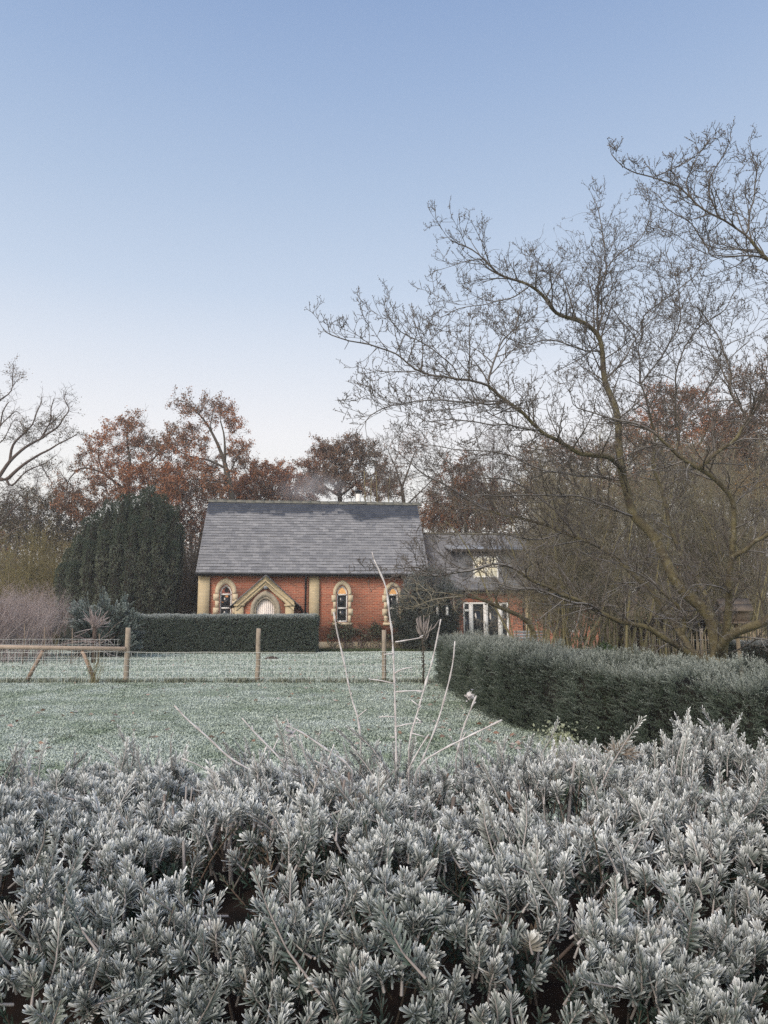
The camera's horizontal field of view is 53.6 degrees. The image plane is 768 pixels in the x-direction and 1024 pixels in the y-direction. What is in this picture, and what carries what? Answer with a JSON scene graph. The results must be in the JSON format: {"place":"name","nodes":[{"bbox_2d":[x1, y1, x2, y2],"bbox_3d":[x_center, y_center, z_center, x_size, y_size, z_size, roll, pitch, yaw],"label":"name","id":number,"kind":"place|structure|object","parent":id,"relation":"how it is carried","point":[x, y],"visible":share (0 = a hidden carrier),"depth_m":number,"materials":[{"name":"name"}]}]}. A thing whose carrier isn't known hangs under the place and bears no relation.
{"place":"outdoors","nodes":[
{"label":"outdoors","id":0,"kind":"place"},
{"bbox_2d":[0,640,711,840],"bbox_3d":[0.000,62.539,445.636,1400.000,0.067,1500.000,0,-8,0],"label":"lawn","id":1,"kind":"structure","parent":0,"point":[222,690],"depth_m":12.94,"materials":[{"name":"green plant"}]},
{"bbox_2d":[0,542,61,640],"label":"willow bush","id":2,"kind":"object","parent":1,"relation":"on","point":[1,594],"visible":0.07,"depth_m":39.32,"materials":[{"name":"plant"}]},
{"bbox_2d":[1,580,77,656],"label":"frosted bush","id":3,"kind":"object","parent":1,"relation":"on","point":[52,618],"visible":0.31,"depth_m":27.53,"materials":[{"name":"grey plant"}]},
{"bbox_2d":[0,515,82,645],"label":"willow bush","id":4,"kind":"object","parent":1,"relation":"on","point":[35,579],"visible":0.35,"depth_m":35.94,"materials":[{"name":"brown plant"}]},
{"bbox_2d":[0,571,82,662],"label":"frosted bush","id":5,"kind":"object","parent":1,"relation":"on","point":[6,624],"visible":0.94,"depth_m":24.66,"materials":[{"name":"plant"}]},
{"bbox_2d":[0,355,86,539],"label":"dead oak","id":6,"kind":"object","parent":1,"relation":"on","point":[14,456],"visible":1,"depth_m":46.88,"materials":[{"name":"brown plant"}]},
{"bbox_2d":[0,482,100,573],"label":"olive oak","id":7,"kind":"object","parent":1,"relation":"on","point":[59,519],"visible":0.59,"depth_m":57.94,"materials":[{"name":"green plant"}]},
{"bbox_2d":[0,624,119,664],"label":"garden fence","id":8,"kind":"object","parent":1,"relation":"on","point":[99,639],"visible":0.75,"depth_m":23.16,"materials":[{"name":"wood"}]},
{"bbox_2d":[58,608,123,663],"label":"pollarded shrub","id":9,"kind":"object","parent":1,"relation":"on","point":[95,625],"visible":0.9,"depth_m":24.12,"materials":[{"name":"brown plant"}]},
{"bbox_2d":[86,650,109,683],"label":"bramble clump","id":10,"kind":"object","parent":1,"relation":"on","point":[91,678],"visible":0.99,"depth_m":16.61,"materials":[{"name":"plant"}]},
{"bbox_2d":[55,628,145,657],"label":"shrub","id":11,"kind":"object","parent":1,"relation":"on","point":[77,638],"visible":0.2,"depth_m":27.30,"materials":[{"name":"green plant"}]},
{"bbox_2d":[63,586,144,651],"bbox_3d":[-9.982,3.823,27.092,3.320,2.338,1.971,0,-8,0],"label":"spreading conifer","id":12,"kind":"object","parent":1,"relation":"on","point":[122,618],"visible":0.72,"depth_m":26.62,"materials":[{"name":"green plant"}]},
{"bbox_2d":[53,484,185,650],"bbox_3d":[-11.889,2.481,33.750,6.042,7.467,3.365,0,-8,0],"label":"columnar yew","id":13,"kind":"object","parent":1,"relation":"on","point":[133,550],"visible":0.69,"depth_m":32.72,"materials":[{"name":"green plant"}]},
{"bbox_2d":[43,404,195,522],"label":"russet oak","id":14,"kind":"object","parent":1,"relation":"on","point":[130,472],"visible":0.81,"depth_m":56.57,"materials":[{"name":"brown plant"}]},
{"bbox_2d":[140,471,237,545],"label":"brown oak","id":15,"kind":"object","parent":1,"relation":"on","point":[183,511],"visible":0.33,"depth_m":60.97,"materials":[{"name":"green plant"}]},
{"bbox_2d":[177,522,202,613],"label":"willow bush","id":16,"kind":"object","parent":1,"relation":"on","point":[188,596],"visible":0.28,"depth_m":39.32,"materials":[{"name":"plant"}]},
{"bbox_2d":[143,385,255,508],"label":"russet oak","id":17,"kind":"object","parent":1,"relation":"on","point":[173,482],"visible":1,"depth_m":54.88,"materials":[{"name":"brown plant"}]},
{"bbox_2d":[0,628,429,682],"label":"wire fence","id":18,"kind":"object","parent":1,"relation":"on","point":[258,652],"visible":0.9,"depth_m":16.90,"materials":[{"name":"grey metal"}]},
{"bbox_2d":[0,651,435,683],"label":"long grass","id":19,"kind":"structure","parent":1,"relation":"on","point":[192,679],"depth_m":16.84,"materials":[{"name":"plant"}]},
{"bbox_2d":[130,613,319,652],"bbox_3d":[-6.969,4.973,30.979,8.692,1.766,1.583,0,-8,-2],"label":"clipped hedge","id":20,"kind":"object","parent":1,"relation":"on","point":[227,632],"visible":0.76,"depth_m":30.42,"materials":[{"name":"green plant"}]},
{"bbox_2d":[1,654,525,780],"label":"fallen leaves","id":21,"kind":"object","parent":1,"relation":"on","point":[400,732],"visible":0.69,"depth_m":10.36,"materials":[{"name":"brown plant"}]},
{"bbox_2d":[208,451,325,501],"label":"brown oak","id":22,"kind":"object","parent":1,"relation":"on","point":[254,486],"visible":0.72,"depth_m":60.16,"materials":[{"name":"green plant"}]},
{"bbox_2d":[195,490,427,648],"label":"chapel","id":23,"kind":"structure","parent":1,"relation":"on","point":[271,557],"depth_m":34.17,"materials":[{"name":"red brick"}]},
{"bbox_2d":[219,584,231,613],"bbox_3d":[-6.937,3.988,33.316,0.570,1.706,0.085,1,-8,-6],"label":"window","id":24,"kind":"structure","parent":23,"relation":"in","point":[225,593],"depth_m":33.32,"materials":[{"name":"glass"}]},
{"bbox_2d":[337,585,346,621],"bbox_3d":[-1.871,4.067,33.842,0.537,1.693,0.085,1,-8,-6],"label":"window","id":25,"kind":"structure","parent":23,"relation":"in","point":[342,592],"depth_m":33.83,"materials":[{"name":"glass"}]},
{"bbox_2d":[388,587,397,621],"bbox_3d":[0.397,4.122,34.075,0.500,1.646,0.085,1,-8,-6],"label":"window","id":26,"kind":"structure","parent":23,"relation":"in","point":[391,596],"depth_m":34.10,"materials":[{"name":"glass"}]},
{"bbox_2d":[290,427,412,501],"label":"brown oak","id":27,"kind":"object","parent":1,"relation":"on","point":[333,473],"visible":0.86,"depth_m":57.53,"materials":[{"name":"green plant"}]},
{"bbox_2d":[324,613,416,648],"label":"wall creeper","id":28,"kind":"object","parent":1,"relation":"on","point":[352,630],"depth_m":33.38,"materials":[{"name":"green plant"}]},
{"bbox_2d":[356,455,384,501],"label":"young birch","id":29,"kind":"object","parent":1,"relation":"on","point":[368,482],"visible":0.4,"depth_m":48.73,"materials":[{"name":"brown plant"}]},
{"bbox_2d":[318,648,438,651],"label":"wall foot grass","id":30,"kind":"structure","parent":1,"relation":"on","point":[366,649],"depth_m":32.15,"materials":[{"name":"green plant"}]},
{"bbox_2d":[364,459,398,501],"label":"young birch","id":31,"kind":"object","parent":1,"relation":"on","point":[382,485],"visible":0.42,"depth_m":48.65,"materials":[{"name":"brown plant"}]},
{"bbox_2d":[0,705,767,1023],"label":"foreground hedge","id":32,"kind":"object","parent":1,"relation":"on","point":[610,904],"visible":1,"depth_m":1.47,"materials":[{"name":"plant"}]},
{"bbox_2d":[182,758,246,790],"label":"frosted briar","id":33,"kind":"object","parent":32,"relation":"on","point":[204,768],"visible":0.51,"depth_m":2.13,"materials":[{"name":"grey plant"}]},
{"bbox_2d":[174,705,296,805],"bbox_3d":[-0.428,0.712,2.191,0.355,0.309,0.030,1,-8,-7],"label":"frosted briar","id":34,"kind":"object","parent":32,"relation":"attached to","point":[212,741],"visible":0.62,"depth_m":2.19,"materials":[{"name":"grey plant"}]},
{"bbox_2d":[242,718,316,793],"bbox_3d":[-0.295,0.711,2.144,0.216,0.264,0.029,1,-8,-10],"label":"frosted briar","id":35,"kind":"object","parent":32,"relation":"attached to","point":[267,745],"visible":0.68,"depth_m":2.14,"materials":[{"name":"grey plant"}]},
{"bbox_2d":[299,734,325,778],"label":"frosted briar","id":36,"kind":"object","parent":32,"relation":"attached to","point":[305,756],"visible":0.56,"depth_m":2.19,"materials":[{"name":"grey plant"}]},
{"bbox_2d":[284,718,352,783],"bbox_3d":[-0.200,0.731,2.310,0.211,0.207,0.048,2,-8,-15],"label":"frosted briar","id":37,"kind":"object","parent":32,"relation":"attached to","point":[291,734],"visible":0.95,"depth_m":2.30,"materials":[{"name":"grey plant"}]},
{"bbox_2d":[317,744,334,793],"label":"frosted briar","id":38,"kind":"object","parent":32,"relation":"on","point":[324,768],"visible":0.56,"depth_m":2.20,"materials":[{"name":"grey plant"}]},
{"bbox_2d":[314,760,344,791],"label":"frosted briar","id":39,"kind":"object","parent":32,"relation":"on","point":[334,771],"visible":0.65,"depth_m":2.09,"materials":[{"name":"grey plant"}]},
{"bbox_2d":[332,790,353,814],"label":"withered tuft","id":40,"kind":"object","parent":32,"relation":"attached to","point":[340,797],"visible":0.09,"depth_m":1.88,"materials":[{"name":"plant"}]},
{"bbox_2d":[333,612,366,755],"bbox_3d":[-0.113,0.547,2.420,0.113,0.455,0.038,2,-8,-16],"label":"frosted briar","id":41,"kind":"object","parent":32,"relation":"on","point":[359,727],"visible":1,"depth_m":2.42,"materials":[{"name":"grey plant"}]},
{"bbox_2d":[368,552,425,788],"bbox_3d":[0.039,0.491,2.383,0.176,0.733,0.051,1,-8,-11],"label":"frosted briar","id":42,"kind":"object","parent":32,"relation":"on","point":[395,692],"visible":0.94,"depth_m":2.38,"materials":[{"name":"grey plant"}]},
{"bbox_2d":[408,734,428,787],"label":"frosted briar","id":43,"kind":"object","parent":32,"relation":"on","point":[413,759],"visible":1,"depth_m":2.25,"materials":[{"name":"grey plant"}]},
{"bbox_2d":[408,619,440,764],"bbox_3d":[0.119,0.548,2.310,0.120,0.441,0.027,-5,-9,30],"label":"frosted briar","id":44,"kind":"object","parent":32,"relation":"attached to","point":[419,705],"visible":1,"depth_m":2.32,"materials":[{"name":"grey plant"}]},
{"bbox_2d":[419,641,454,784],"bbox_3d":[0.167,0.624,2.361,0.127,0.441,0.022,-4,-9,24],"label":"frosted briar","id":45,"kind":"object","parent":32,"relation":"attached to","point":[435,727],"visible":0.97,"depth_m":2.36,"materials":[{"name":"grey plant"}]},
{"bbox_2d":[415,719,501,789],"bbox_3d":[0.221,0.717,2.251,0.261,0.210,0.028,-2,-8,11],"label":"frosted briar","id":46,"kind":"object","parent":32,"relation":"attached to","point":[450,745],"visible":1,"depth_m":2.25,"materials":[{"name":"grey plant"}]},
{"bbox_2d":[455,689,476,774],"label":"frosted briar","id":47,"kind":"object","parent":32,"relation":"on","point":[469,695],"visible":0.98,"depth_m":2.40,"materials":[{"name":"grey plant"}]},
{"bbox_2d":[600,735,643,762],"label":"withered tuft","id":48,"kind":"object","parent":32,"relation":"attached to","point":[630,752],"visible":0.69,"depth_m":2.32,"materials":[{"name":"grey plant"}]},
{"bbox_2d":[0,466,767,612],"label":"woodland","id":49,"kind":"object","parent":1,"relation":"on","point":[18,550],"visible":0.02,"depth_m":64.54,"materials":[{"name":"brown plant"}]},
{"bbox_2d":[7,591,767,641],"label":"undergrowth","id":50,"kind":"object","parent":1,"relation":"on","point":[766,608],"visible":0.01,"depth_m":45.70,"materials":[{"name":"brown plant"}]},
{"bbox_2d":[358,423,455,515],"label":"bare oak","id":51,"kind":"object","parent":1,"relation":"on","point":[402,493],"visible":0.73,"depth_m":50.72,"materials":[{"name":"brown plant"}]},
{"bbox_2d":[384,564,465,650],"bbox_3d":[1.960,4.181,32.695,3.330,4.096,3.461,-5,-9,33],"label":"evergreen shrub","id":52,"kind":"object","parent":1,"relation":"on","point":[409,624],"visible":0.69,"depth_m":31.95,"materials":[{"name":"green plant"}]},
{"bbox_2d":[416,615,438,684],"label":"seedhead stalk","id":53,"kind":"object","parent":1,"relation":"on","point":[420,629],"visible":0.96,"depth_m":16.38,"materials":[{"name":"brown plant"}]},
{"bbox_2d":[393,558,536,641],"bbox_3d":[1.516,2.023,13.158,2.903,2.631,1.161,1,-8,-8],"label":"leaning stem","id":54,"kind":"object","parent":1,"relation":"on","point":[520,616],"visible":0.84,"depth_m":13.29,"materials":[{"name":"brown plant"}]},
{"bbox_2d":[418,451,529,532],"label":"russet oak","id":55,"kind":"object","parent":1,"relation":"on","point":[441,520],"visible":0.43,"depth_m":55.17,"materials":[{"name":"brown plant"}]},
{"bbox_2d":[462,420,521,530],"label":"birch tree","id":56,"kind":"object","parent":1,"relation":"on","point":[488,464],"visible":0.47,"depth_m":52.75,"materials":[{"name":"brown plant"}]},
{"bbox_2d":[514,630,546,641],"bbox_3d":[6.075,5.298,31.088,1.400,0.900,0.540,1,-8,-6],"label":"garden bench","id":57,"kind":"object","parent":1,"relation":"on","point":[515,634],"visible":0.11,"depth_m":31.33,"materials":[{"name":"grey wood"}]},
{"bbox_2d":[304,116,767,670],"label":"cherry tree","id":58,"kind":"object","parent":1,"relation":"on","point":[722,636],"visible":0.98,"depth_m":9.52,"materials":[{"name":"brown plant"}]},
{"bbox_2d":[421,459,664,650],"bbox_3d":[3.499,1.157,16.813,5.567,5.259,4.030,0,-8,0],"label":"hazel clump","id":59,"kind":"object","parent":1,"relation":"on","point":[564,631],"visible":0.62,"depth_m":16.65,"materials":[{"name":"brown plant"}]},
{"bbox_2d":[479,479,627,648],"bbox_3d":[4.630,1.699,21.091,4.430,5.336,2.944,0,-8,0],"label":"hazel clump","id":60,"kind":"object","parent":1,"relation":"on","point":[544,633],"visible":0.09,"depth_m":20.67,"materials":[{"name":"brown plant"}]},
{"bbox_2d":[502,429,641,532],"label":"brown oak","id":61,"kind":"object","parent":1,"relation":"on","point":[578,456],"visible":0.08,"depth_m":47.59,"materials":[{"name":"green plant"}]},
{"bbox_2d":[500,417,671,651],"bbox_3d":[4.872,0.709,18.781,4.555,6.670,4.022,0,-8,0],"label":"hazel clump","id":62,"kind":"object","parent":1,"relation":"on","point":[619,506],"visible":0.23,"depth_m":18.32,"materials":[{"name":"brown plant"}]},
{"bbox_2d":[431,629,767,793],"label":"yew hedge","id":63,"kind":"object","parent":1,"relation":"on","point":[525,683],"visible":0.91,"depth_m":8.46,"materials":[{"name":"green plant"}]},
{"bbox_2d":[533,716,598,799],"bbox_3d":[1.052,1.433,4.459,0.412,0.475,0.274,0,-8,0],"label":"ivy sprig","id":64,"kind":"object","parent":63,"relation":"attached to","point":[566,735],"visible":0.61,"depth_m":4.44,"materials":[{"name":"plant"}]},
{"bbox_2d":[595,641,616,658],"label":"leafy shrub","id":65,"kind":"object","parent":1,"relation":"on","point":[604,646],"visible":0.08,"depth_m":14.33,"materials":[{"name":"green plant"}]},
{"bbox_2d":[497,402,724,667],"bbox_3d":[5.587,0.534,19.319,5.649,7.161,4.431,0,-8,0],"label":"hazel clump","id":66,"kind":"object","parent":1,"relation":"on","point":[662,537],"visible":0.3,"depth_m":18.77,"materials":[{"name":"brown plant"}]},
{"bbox_2d":[599,593,717,657],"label":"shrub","id":67,"kind":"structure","parent":1,"relation":"on","point":[703,624],"depth_m":26.22,"materials":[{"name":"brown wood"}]},
{"bbox_2d":[585,381,767,659],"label":"hazel clump","id":68,"kind":"object","parent":1,"relation":"on","point":[697,529],"visible":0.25,"depth_m":22.29,"materials":[{"name":"brown plant"}]},
{"bbox_2d":[606,370,765,583],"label":"russet oak","id":69,"kind":"object","parent":1,"relation":"on","point":[645,419],"visible":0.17,"depth_m":46.85,"materials":[{"name":"brown plant"}]},
{"bbox_2d":[623,628,766,662],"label":"paling fence","id":70,"kind":"object","parent":1,"relation":"on","point":[701,651],"visible":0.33,"depth_m":20.71,"materials":[{"name":"wood"}]},
{"bbox_2d":[629,424,767,653],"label":"hazel clump","id":71,"kind":"object","parent":1,"relation":"on","point":[709,504],"visible":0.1,"depth_m":26.31,"materials":[{"name":"brown plant"}]},
{"bbox_2d":[635,400,767,642],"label":"hazel clump","id":72,"kind":"object","parent":1,"relation":"on","point":[754,615],"visible":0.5,"depth_m":22.09,"materials":[{"name":"brown plant"}]},
{"bbox_2d":[672,454,767,558],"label":"golden oak","id":73,"kind":"object","parent":1,"relation":"on","point":[744,491],"visible":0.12,"depth_m":33.12,"materials":[{"name":"brown plant"}]},
{"bbox_2d":[689,352,767,637],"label":"brown oak","id":74,"kind":"object","parent":1,"relation":"on","point":[760,412],"visible":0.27,"depth_m":44.66,"materials":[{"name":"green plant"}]},
{"bbox_2d":[714,598,753,678],"bbox_3d":[5.307,2.228,11.417,0.520,1.846,0.424,-1,-8,8],"label":"bird table","id":75,"kind":"object","parent":1,"relation":"on","point":[744,611],"visible":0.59,"depth_m":11.38,"materials":[{"name":"wood"}]},
{"bbox_2d":[707,639,767,680],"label":"dark hedge","id":76,"kind":"object","parent":1,"relation":"on","point":[758,651],"visible":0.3,"depth_m":14.10,"materials":[{"name":"green plant"}]},
{"bbox_2d":[0,0,767,594],"label":"sky","id":77,"kind":"structure","parent":0,"point":[180,180],"materials":[{"name":"blue"}]},
{"bbox_2d":[422,532,622,648],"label":"brick house","id":78,"kind":"structure","parent":0,"point":[473,614],"depth_m":35.04,"materials":[{"name":"brick"}]},
{"bbox_2d":[463,602,508,636],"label":"glazed doors","id":79,"kind":"structure","parent":78,"relation":"in","point":[473,614],"depth_m":34.65,"materials":[{"name":"white paint"}]}
]}

